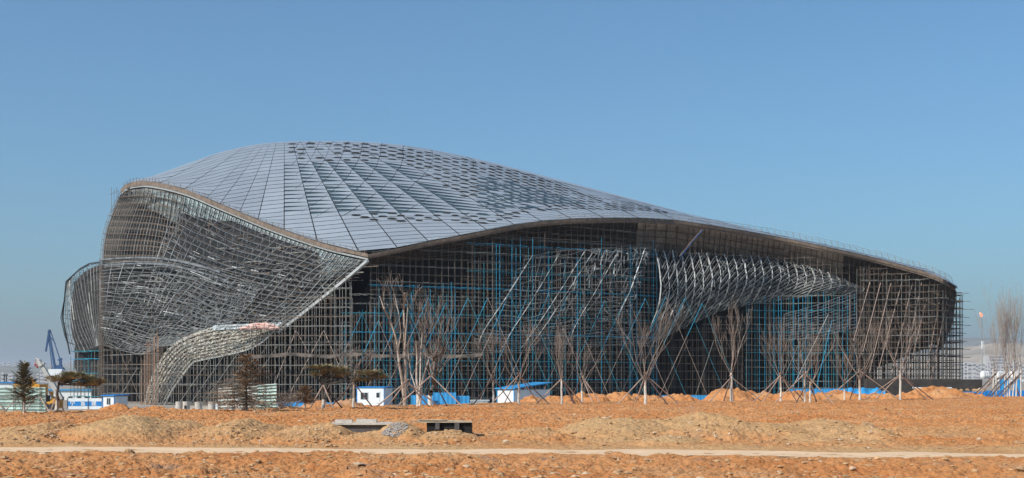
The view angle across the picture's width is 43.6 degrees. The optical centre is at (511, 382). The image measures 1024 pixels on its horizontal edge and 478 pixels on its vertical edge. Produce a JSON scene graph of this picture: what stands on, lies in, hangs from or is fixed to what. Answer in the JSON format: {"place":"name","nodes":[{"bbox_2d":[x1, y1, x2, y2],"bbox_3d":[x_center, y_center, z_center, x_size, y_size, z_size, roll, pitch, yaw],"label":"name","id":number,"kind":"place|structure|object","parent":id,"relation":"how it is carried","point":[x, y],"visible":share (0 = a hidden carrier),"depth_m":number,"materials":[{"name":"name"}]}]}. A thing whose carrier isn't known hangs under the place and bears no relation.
{"place":"outdoors","nodes":[
{"label":"outdoors","id":0,"kind":"place"},
{"bbox_2d":[0,366,76,383],"bbox_3d":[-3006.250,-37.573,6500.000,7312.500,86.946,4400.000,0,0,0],"label":"hill","id":1,"kind":"structure","parent":0,"point":[8,369],"depth_m":5598.11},
{"bbox_2d":[0,384,1023,477],"bbox_3d":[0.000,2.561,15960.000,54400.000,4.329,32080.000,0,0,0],"label":"ground","id":2,"kind":"structure","parent":0,"point":[129,430],"depth_m":40.45,"materials":[{"name":"soil"}]},
{"bbox_2d":[0,382,18,386],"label":"site shed","id":3,"kind":"structure","parent":2,"relation":"on","point":[3,384],"depth_m":330.00,"materials":[{"name":"white paint"}]},
{"bbox_2d":[2,360,45,412],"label":"spruce","id":4,"kind":"object","parent":2,"relation":"on","point":[23,371],"visible":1,"depth_m":77.10,"materials":[{"name":"green plant"}]},
{"bbox_2d":[0,387,48,411],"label":"sheet fence","id":5,"kind":"object","parent":2,"relation":"on","point":[7,404],"visible":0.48,"depth_m":81.58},
{"bbox_2d":[14,379,49,401],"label":"excavator","id":6,"kind":"object","parent":2,"relation":"on","point":[46,386],"visible":0.29,"depth_m":121.20,"materials":[{"name":"metal"}]},
{"bbox_2d":[34,358,63,409],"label":"truck crane","id":7,"kind":"object","parent":2,"relation":"on","point":[41,364],"visible":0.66,"depth_m":189.68,"materials":[{"name":"metal"}]},
{"bbox_2d":[45,329,64,385],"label":"harbour crane","id":8,"kind":"object","parent":2,"relation":"on","point":[55,369],"visible":0.89,"depth_m":899.35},
{"bbox_2d":[50,390,63,410],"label":"tree stakes","id":9,"kind":"object","parent":2,"relation":"on","point":[57,403],"visible":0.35,"depth_m":91.09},
{"bbox_2d":[48,389,92,399],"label":"site shed","id":10,"kind":"structure","parent":2,"relation":"on","point":[65,393],"depth_m":340.00,"materials":[{"name":"white metal"}]},
{"bbox_2d":[43,370,107,409],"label":"flat topped pine","id":11,"kind":"object","parent":2,"relation":"on","point":[84,380],"visible":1,"depth_m":90.89,"materials":[{"name":"green plant"}]},
{"bbox_2d":[67,398,101,408],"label":"banner fence","id":12,"kind":"object","parent":2,"relation":"on","point":[84,403],"visible":1,"depth_m":225.94,"materials":[{"name":"blue paint"}]},
{"bbox_2d":[70,350,102,397],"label":"scaffold","id":13,"kind":"object","parent":2,"relation":"on","point":[88,373],"visible":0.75,"depth_m":326.45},
{"bbox_2d":[98,261,103,401],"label":"scaffold","id":14,"kind":"object","parent":2,"relation":"on","point":[100,341],"visible":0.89,"depth_m":308.96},
{"bbox_2d":[100,394,129,406],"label":"site cabin","id":15,"kind":"object","parent":2,"relation":"on","point":[111,399],"visible":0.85,"depth_m":224.28,"materials":[{"name":"metal"}]},
{"bbox_2d":[107,346,151,402],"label":"scaffold","id":16,"kind":"object","parent":2,"relation":"on","point":[126,369],"visible":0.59,"depth_m":301.16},
{"bbox_2d":[139,332,158,404],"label":"scaffold","id":17,"kind":"object","parent":2,"relation":"on","point":[150,354],"visible":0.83,"depth_m":268.04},
{"bbox_2d":[175,402,182,408],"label":"pipe ring","id":18,"kind":"object","parent":2,"relation":"on","point":[178,405],"visible":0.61,"depth_m":149.65,"materials":[{"name":"concrete"}]},
{"bbox_2d":[182,401,189,409],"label":"pipe ring","id":19,"kind":"object","parent":2,"relation":"on","point":[186,404],"visible":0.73,"depth_m":149.65,"materials":[{"name":"concrete"}]},
{"bbox_2d":[195,401,202,409],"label":"pipe ring","id":20,"kind":"object","parent":2,"relation":"on","point":[198,405],"visible":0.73,"depth_m":149.65,"materials":[{"name":"concrete"}]},
{"bbox_2d":[208,402,214,409],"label":"pipe ring","id":21,"kind":"object","parent":2,"relation":"on","point":[210,406],"visible":0.52,"depth_m":149.62,"materials":[{"name":"concrete"}]},
{"bbox_2d":[218,383,276,409],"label":"sheet fence","id":22,"kind":"object","parent":2,"relation":"on","point":[273,388],"visible":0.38,"depth_m":88.34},
{"bbox_2d":[197,353,300,411],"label":"spruce","id":23,"kind":"object","parent":2,"relation":"on","point":[246,383],"visible":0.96,"depth_m":82.69,"materials":[{"name":"green plant"}]},
{"bbox_2d":[152,278,351,404],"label":"scaffold","id":24,"kind":"object","parent":2,"relation":"on","point":[258,345],"visible":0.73,"depth_m":262.34,"materials":[{"name":"metal"}]},
{"bbox_2d":[243,353,482,357],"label":"safety net","id":25,"kind":"object","parent":24,"relation":"attached to","point":[348,354],"visible":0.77,"depth_m":258.48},
{"bbox_2d":[271,388,305,408],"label":"bare shrub","id":26,"kind":"object","parent":2,"relation":"on","point":[284,399],"visible":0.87,"depth_m":87.95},
{"bbox_2d":[291,385,319,407],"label":"bare shrub","id":27,"kind":"object","parent":2,"relation":"on","point":[305,389],"visible":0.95,"depth_m":89.28,"materials":[{"name":"brown plant"}]},
{"bbox_2d":[277,401,333,405],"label":"tarpaulin","id":28,"kind":"object","parent":2,"relation":"on","point":[299,404],"visible":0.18,"depth_m":130.87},
{"bbox_2d":[310,382,341,407],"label":"tree stakes","id":29,"kind":"object","parent":2,"relation":"on","point":[325,388],"visible":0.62,"depth_m":91.03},
{"bbox_2d":[305,363,388,407],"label":"flat topped pine","id":30,"kind":"object","parent":2,"relation":"on","point":[336,371],"visible":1,"depth_m":90.98,"materials":[{"name":"green plant"}]},
{"bbox_2d":[330,380,372,406],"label":"tree stakes","id":31,"kind":"object","parent":2,"relation":"on","point":[347,389],"visible":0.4,"depth_m":94.91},
{"bbox_2d":[334,342,375,406],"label":"bare tree","id":32,"kind":"object","parent":2,"relation":"on","point":[353,398],"visible":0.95,"depth_m":94.92,"materials":[{"name":"brown plant"}]},
{"bbox_2d":[331,422,391,432],"bbox_3d":[-5.040,1.532,43.800,2.232,0.328,1.200,0,0,0],"label":"concrete chamber","id":33,"kind":"object","parent":2,"relation":"on","point":[359,427],"visible":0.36,"depth_m":43.30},
{"bbox_2d":[335,420,352,422],"bbox_3d":[-5.744,1.322,43.725,0.581,0.100,0.250,1,0,-2],"label":"concrete block","id":34,"kind":"object","parent":33,"relation":"on","point":[343,421],"depth_m":43.60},
{"bbox_2d":[356,419,376,422],"bbox_3d":[-4.957,1.312,43.725,0.690,0.118,0.250,1,0,1],"label":"concrete block","id":35,"kind":"object","parent":33,"relation":"on","point":[366,420],"depth_m":43.60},
{"bbox_2d":[356,386,393,405],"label":"site cabin","id":36,"kind":"object","parent":2,"relation":"on","point":[375,395],"visible":0.83,"depth_m":235.05,"materials":[{"name":"white metal"}]},
{"bbox_2d":[360,392,367,399],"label":"window frame","id":37,"kind":"structure","parent":36,"relation":"in","point":[365,393],"depth_m":235.25,"materials":[{"name":"white plastic"}]},
{"bbox_2d":[376,391,379,402],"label":"door","id":38,"kind":"structure","parent":36,"relation":"in","point":[377,392],"depth_m":234.48,"materials":[{"name":"white metal"}]},
{"bbox_2d":[381,422,407,436],"bbox_3d":[-3.693,1.486,40.407,0.880,0.426,1.445,0,0,0],"label":"gravel patch","id":39,"kind":"object","parent":2,"relation":"on","point":[393,428],"visible":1,"depth_m":40.36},
{"bbox_2d":[377,270,421,405],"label":"bare tree","id":40,"kind":"object","parent":2,"relation":"on","point":[404,392],"visible":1,"depth_m":101.49,"materials":[{"name":"brown plant"}]},
{"bbox_2d":[377,379,438,406],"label":"tree stakes","id":41,"kind":"object","parent":2,"relation":"on","point":[409,384],"visible":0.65,"depth_m":99.06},
{"bbox_2d":[392,291,432,405],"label":"bare tree","id":42,"kind":"object","parent":2,"relation":"on","point":[418,400],"visible":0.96,"depth_m":101.07,"materials":[{"name":"brown plant"}]},
{"bbox_2d":[411,395,432,404],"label":"barrier","id":43,"kind":"object","parent":2,"relation":"on","point":[413,399],"visible":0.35,"depth_m":150.03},
{"bbox_2d":[397,373,461,405],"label":"tree stakes","id":44,"kind":"object","parent":2,"relation":"on","point":[432,377],"visible":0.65,"depth_m":98.90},
{"bbox_2d":[410,287,461,404],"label":"bare tree","id":45,"kind":"object","parent":2,"relation":"on","point":[433,358],"visible":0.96,"depth_m":101.23,"materials":[{"name":"brown plant"}]},
{"bbox_2d":[433,393,455,403],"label":"barrier","id":46,"kind":"object","parent":2,"relation":"on","point":[447,397],"visible":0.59,"depth_m":150.62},
{"bbox_2d":[421,421,472,433],"bbox_3d":[-2.149,1.498,42.575,1.666,0.416,1.050,0,0,0],"label":"concrete chamber","id":47,"kind":"object","parent":2,"relation":"on","point":[465,426],"visible":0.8,"depth_m":42.20,"materials":[{"name":"grey concrete"}]},
{"bbox_2d":[456,396,468,403],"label":"barrier","id":48,"kind":"object","parent":2,"relation":"on","point":[462,399],"visible":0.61,"depth_m":151.02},
{"bbox_2d":[470,400,489,403],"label":"pipe stack","id":49,"kind":"object","parent":2,"relation":"on","point":[480,401],"visible":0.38,"depth_m":152.22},
{"bbox_2d":[464,321,508,403],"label":"bare tree","id":50,"kind":"object","parent":2,"relation":"on","point":[492,340],"visible":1,"depth_m":105.81,"materials":[{"name":"brown plant"}]},
{"bbox_2d":[473,375,512,403],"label":"tree stakes","id":51,"kind":"object","parent":2,"relation":"on","point":[486,387],"visible":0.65,"depth_m":105.99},
{"bbox_2d":[60,141,957,404],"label":"conference hall","id":52,"kind":"structure","parent":2,"relation":"on","point":[276,229],"depth_m":301.84,"materials":[{"name":"metal"}]},
{"bbox_2d":[100,189,185,261],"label":"scaffold","id":53,"kind":"object","parent":52,"relation":"attached to","point":[118,221],"visible":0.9,"depth_m":325.79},
{"bbox_2d":[109,187,119,211],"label":"scaffold pole","id":54,"kind":"object","parent":53,"relation":"on","point":[111,197],"visible":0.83,"depth_m":340.96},
{"bbox_2d":[239,322,278,329],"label":"insulation pile","id":55,"kind":"object","parent":52,"relation":"on","point":[263,326],"visible":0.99,"depth_m":263.01,"materials":[{"name":"pink fabric"}]},
{"bbox_2d":[680,230,702,256],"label":"chute","id":56,"kind":"object","parent":52,"relation":"hanging from","point":[695,237],"visible":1,"depth_m":291.91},
{"bbox_2d":[658,226,849,285],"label":"scaffold","id":57,"kind":"object","parent":52,"relation":"attached to","point":[701,253],"visible":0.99,"depth_m":313.80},
{"bbox_2d":[0,399,1023,477],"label":"loose stones","id":58,"kind":"object","parent":2,"relation":"on","point":[490,468],"visible":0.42,"depth_m":38.10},
{"bbox_2d":[370,225,656,404],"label":"scaffold","id":59,"kind":"object","parent":2,"relation":"on","point":[513,294],"visible":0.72,"depth_m":279.69,"materials":[{"name":"metal"}]},
{"bbox_2d":[491,322,545,403],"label":"bare tree","id":60,"kind":"object","parent":2,"relation":"on","point":[518,396],"visible":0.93,"depth_m":108.44,"materials":[{"name":"brown plant"}]},
{"bbox_2d":[494,372,550,404],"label":"tree stakes","id":61,"kind":"object","parent":2,"relation":"on","point":[522,379],"visible":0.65,"depth_m":108.45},
{"bbox_2d":[494,382,552,402],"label":"site cabin","id":62,"kind":"object","parent":2,"relation":"on","point":[512,396],"visible":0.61,"depth_m":190.89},
{"bbox_2d":[325,233,737,404],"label":"scaffold","id":63,"kind":"object","parent":2,"relation":"on","point":[520,325],"visible":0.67,"depth_m":278.63,"materials":[{"name":"metal"}]},
{"bbox_2d":[543,324,573,403],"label":"bare tree","id":64,"kind":"object","parent":2,"relation":"on","point":[561,354],"visible":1,"depth_m":111.14,"materials":[{"name":"brown plant"}]},
{"bbox_2d":[535,376,582,403],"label":"tree stakes","id":65,"kind":"object","parent":2,"relation":"on","point":[564,383],"visible":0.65,"depth_m":111.18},
{"bbox_2d":[564,340,605,401],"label":"bare tree","id":66,"kind":"object","parent":2,"relation":"on","point":[587,354],"visible":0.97,"depth_m":116.85,"materials":[{"name":"brown plant"}]},
{"bbox_2d":[570,373,599,402],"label":"tree stakes","id":67,"kind":"object","parent":2,"relation":"on","point":[586,388],"visible":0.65,"depth_m":116.68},
{"bbox_2d":[618,372,678,404],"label":"tree stakes","id":68,"kind":"object","parent":2,"relation":"on","point":[649,378],"visible":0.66,"depth_m":111.15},
{"bbox_2d":[616,304,684,403],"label":"bare tree","id":69,"kind":"object","parent":2,"relation":"on","point":[645,391],"visible":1,"depth_m":111.15,"materials":[{"name":"brown plant"}]},
{"bbox_2d":[661,395,706,399],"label":"barrier","id":70,"kind":"object","parent":2,"relation":"on","point":[700,397],"visible":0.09,"depth_m":215.02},
{"bbox_2d":[657,310,743,394],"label":"scaffold","id":71,"kind":"object","parent":2,"relation":"on","point":[741,379],"visible":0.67,"depth_m":308.96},
{"bbox_2d":[709,296,752,401],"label":"bare tree","id":72,"kind":"object","parent":2,"relation":"on","point":[731,382],"visible":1,"depth_m":119.96,"materials":[{"name":"brown plant"}]},
{"bbox_2d":[709,375,760,401],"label":"tree stakes","id":73,"kind":"object","parent":2,"relation":"on","point":[732,389],"visible":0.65,"depth_m":119.92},
{"bbox_2d":[757,312,798,400],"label":"bare tree","id":74,"kind":"object","parent":2,"relation":"on","point":[780,379],"visible":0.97,"depth_m":119.95,"materials":[{"name":"brown plant"}]},
{"bbox_2d":[753,373,802,401],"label":"tree stakes","id":75,"kind":"object","parent":2,"relation":"on","point":[783,378],"visible":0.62,"depth_m":119.87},
{"bbox_2d":[744,292,856,392],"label":"scaffold","id":76,"kind":"object","parent":2,"relation":"on","point":[823,345],"visible":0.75,"depth_m":314.64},
{"bbox_2d":[775,317,832,401],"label":"bare tree","id":77,"kind":"object","parent":2,"relation":"on","point":[804,378],"visible":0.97,"depth_m":116.84,"materials":[{"name":"brown plant"}]},
{"bbox_2d":[775,371,832,402],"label":"tree stakes","id":78,"kind":"object","parent":2,"relation":"on","point":[804,372],"visible":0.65,"depth_m":116.59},
{"bbox_2d":[796,375,816,402],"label":"tree stakes","id":79,"kind":"object","parent":2,"relation":"on","point":[804,388],"visible":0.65,"depth_m":116.85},
{"bbox_2d":[789,337,837,401],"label":"bare tree","id":80,"kind":"object","parent":2,"relation":"on","point":[810,382],"visible":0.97,"depth_m":116.83,"materials":[{"name":"brown plant"}]},
{"bbox_2d":[789,388,873,393],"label":"barrier","id":81,"kind":"object","parent":2,"relation":"on","point":[828,390],"visible":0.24,"depth_m":215.02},
{"bbox_2d":[830,338,858,399],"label":"bare tree","id":82,"kind":"object","parent":2,"relation":"on","point":[851,354],"visible":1,"depth_m":130.03,"materials":[{"name":"brown plant"}]},
{"bbox_2d":[828,302,888,399],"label":"bare tree","id":83,"kind":"object","parent":2,"relation":"on","point":[859,383],"visible":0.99,"depth_m":134.07,"materials":[{"name":"brown plant"}]},
{"bbox_2d":[825,368,900,400],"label":"tree stakes","id":84,"kind":"object","parent":2,"relation":"on","point":[855,383],"visible":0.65,"depth_m":133.85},
{"bbox_2d":[848,387,884,393],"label":"tarpaulin","id":85,"kind":"object","parent":2,"relation":"on","point":[864,390],"visible":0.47,"depth_m":201.45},
{"bbox_2d":[867,304,925,399],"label":"bare tree","id":86,"kind":"object","parent":2,"relation":"on","point":[901,366],"visible":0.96,"depth_m":138.12,"materials":[{"name":"brown plant"}]},
{"bbox_2d":[864,373,933,399],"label":"tree stakes","id":87,"kind":"object","parent":2,"relation":"on","point":[907,380],"visible":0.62,"depth_m":138.06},
{"bbox_2d":[853,266,961,378],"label":"scaffold","id":88,"kind":"object","parent":2,"relation":"on","point":[905,316],"visible":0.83,"depth_m":311.92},
{"bbox_2d":[864,379,981,395],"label":"retaining wall","id":89,"kind":"structure","parent":2,"relation":"on","point":[958,384],"depth_m":262.00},
{"bbox_2d":[874,292,973,378],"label":"scaffold","id":90,"kind":"object","parent":2,"relation":"on","point":[917,357],"visible":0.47,"depth_m":336.50,"materials":[{"name":"metal"}]},
{"bbox_2d":[975,371,997,393],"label":"tree stakes","id":91,"kind":"object","parent":2,"relation":"on","point":[985,383],"visible":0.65,"depth_m":162.74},
{"bbox_2d":[977,372,1006,396],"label":"tree stakes","id":92,"kind":"object","parent":2,"relation":"on","point":[1002,376],"visible":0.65,"depth_m":162.79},
{"bbox_2d":[974,280,1013,395],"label":"bare tree","id":93,"kind":"object","parent":2,"relation":"on","point":[993,334],"visible":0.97,"depth_m":162.88,"materials":[{"name":"brown plant"}]},
{"bbox_2d":[989,302,1008,396],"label":"bare tree","id":94,"kind":"object","parent":2,"relation":"on","point":[992,335],"visible":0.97,"depth_m":162.78,"materials":[{"name":"brown plant"}]},
{"bbox_2d":[989,371,1019,396],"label":"tree stakes","id":95,"kind":"object","parent":2,"relation":"on","point":[1003,382],"visible":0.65,"depth_m":162.70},
{"bbox_2d":[1000,379,1008,389],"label":"barrier","id":96,"kind":"object","parent":2,"relation":"on","point":[1002,385],"visible":0.28,"depth_m":240.03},
{"bbox_2d":[986,390,1023,396],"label":"barrier","id":97,"kind":"object","parent":2,"relation":"on","point":[989,391],"visible":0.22,"depth_m":236.02,"materials":[{"name":"blue paint"}]},
{"bbox_2d":[994,286,1018,396],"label":"bare tree","id":98,"kind":"object","parent":2,"relation":"on","point":[1006,325],"visible":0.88,"depth_m":162.80,"materials":[{"name":"brown plant"}]},
{"bbox_2d":[995,291,1018,396],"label":"bare tree","id":99,"kind":"object","parent":2,"relation":"on","point":[1006,336],"visible":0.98,"depth_m":162.79,"materials":[{"name":"brown plant"}]},
{"bbox_2d":[996,371,1022,396],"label":"tree stakes","id":100,"kind":"object","parent":2,"relation":"on","point":[1011,383],"visible":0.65,"depth_m":162.63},
{"bbox_2d":[998,289,1021,396],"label":"bare tree","id":101,"kind":"object","parent":2,"relation":"on","point":[1009,339],"visible":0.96,"depth_m":162.78,"materials":[{"name":"brown plant"}]},
{"bbox_2d":[1004,289,1022,396],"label":"bare tree","id":102,"kind":"object","parent":2,"relation":"on","point":[1016,349],"visible":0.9,"depth_m":162.85,"materials":[{"name":"brown plant"}]},
{"bbox_2d":[1004,302,1023,396],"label":"bare tree","id":103,"kind":"object","parent":2,"relation":"on","point":[1014,325],"visible":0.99,"depth_m":162.69,"materials":[{"name":"brown plant"}]},
{"bbox_2d":[1004,297,1023,395],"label":"bare tree","id":104,"kind":"object","parent":2,"relation":"on","point":[1016,347],"visible":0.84,"depth_m":162.81,"materials":[{"name":"brown plant"}]},
{"bbox_2d":[1013,379,1019,389],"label":"barrier","id":105,"kind":"object","parent":2,"relation":"on","point":[1018,383],"visible":0.43,"depth_m":240.03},
{"bbox_2d":[0,447,1023,457],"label":"dirt road","id":106,"kind":"structure","parent":0,"point":[641,452],"depth_m":35.82,"materials":[{"name":"soil"}]},
{"bbox_2d":[0,0,1023,366],"label":"sky","id":107,"kind":"structure","parent":0,"point":[893,127],"materials":[{"name":"blue"}]},
{"bbox_2d":[874,343,1023,383],"bbox_3d":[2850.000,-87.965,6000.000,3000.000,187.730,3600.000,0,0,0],"label":"hill","id":108,"kind":"structure","parent":0,"point":[974,353],"depth_m":5387.57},
{"bbox_2d":[983,356,1006,365],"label":"apartment block","id":109,"kind":"structure","parent":108,"relation":"on","point":[987,359],"depth_m":4177.95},
{"bbox_2d":[902,337,1023,357],"bbox_3d":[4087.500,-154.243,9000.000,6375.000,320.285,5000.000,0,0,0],"label":"hill","id":110,"kind":"structure","parent":0,"point":[975,341],"depth_m":8233.04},
{"bbox_2d":[963,362,967,378],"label":"apartment block","id":111,"kind":"structure","parent":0,"point":[964,369],"depth_m":3678.45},
{"bbox_2d":[967,362,971,378],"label":"apartment block","id":112,"kind":"structure","parent":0,"point":[969,371],"depth_m":3570.48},
{"bbox_2d":[972,363,975,378],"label":"apartment block","id":113,"kind":"structure","parent":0,"point":[973,367],"depth_m":3512.40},
{"bbox_2d":[977,364,980,378],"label":"apartment block","id":114,"kind":"structure","parent":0,"point":[979,368],"depth_m":3665.80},
{"bbox_2d":[980,313,982,370],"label":"flare stack","id":115,"kind":"object","parent":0,"point":[981,314],"visible":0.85,"depth_m":1599.85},
{"bbox_2d":[980,371,985,378],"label":"storage tank","id":116,"kind":"object","parent":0,"point":[982,374],"visible":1,"depth_m":1497.39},
{"bbox_2d":[990,362,993,378],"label":"apartment block","id":117,"kind":"structure","parent":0,"point":[991,371],"depth_m":3328.13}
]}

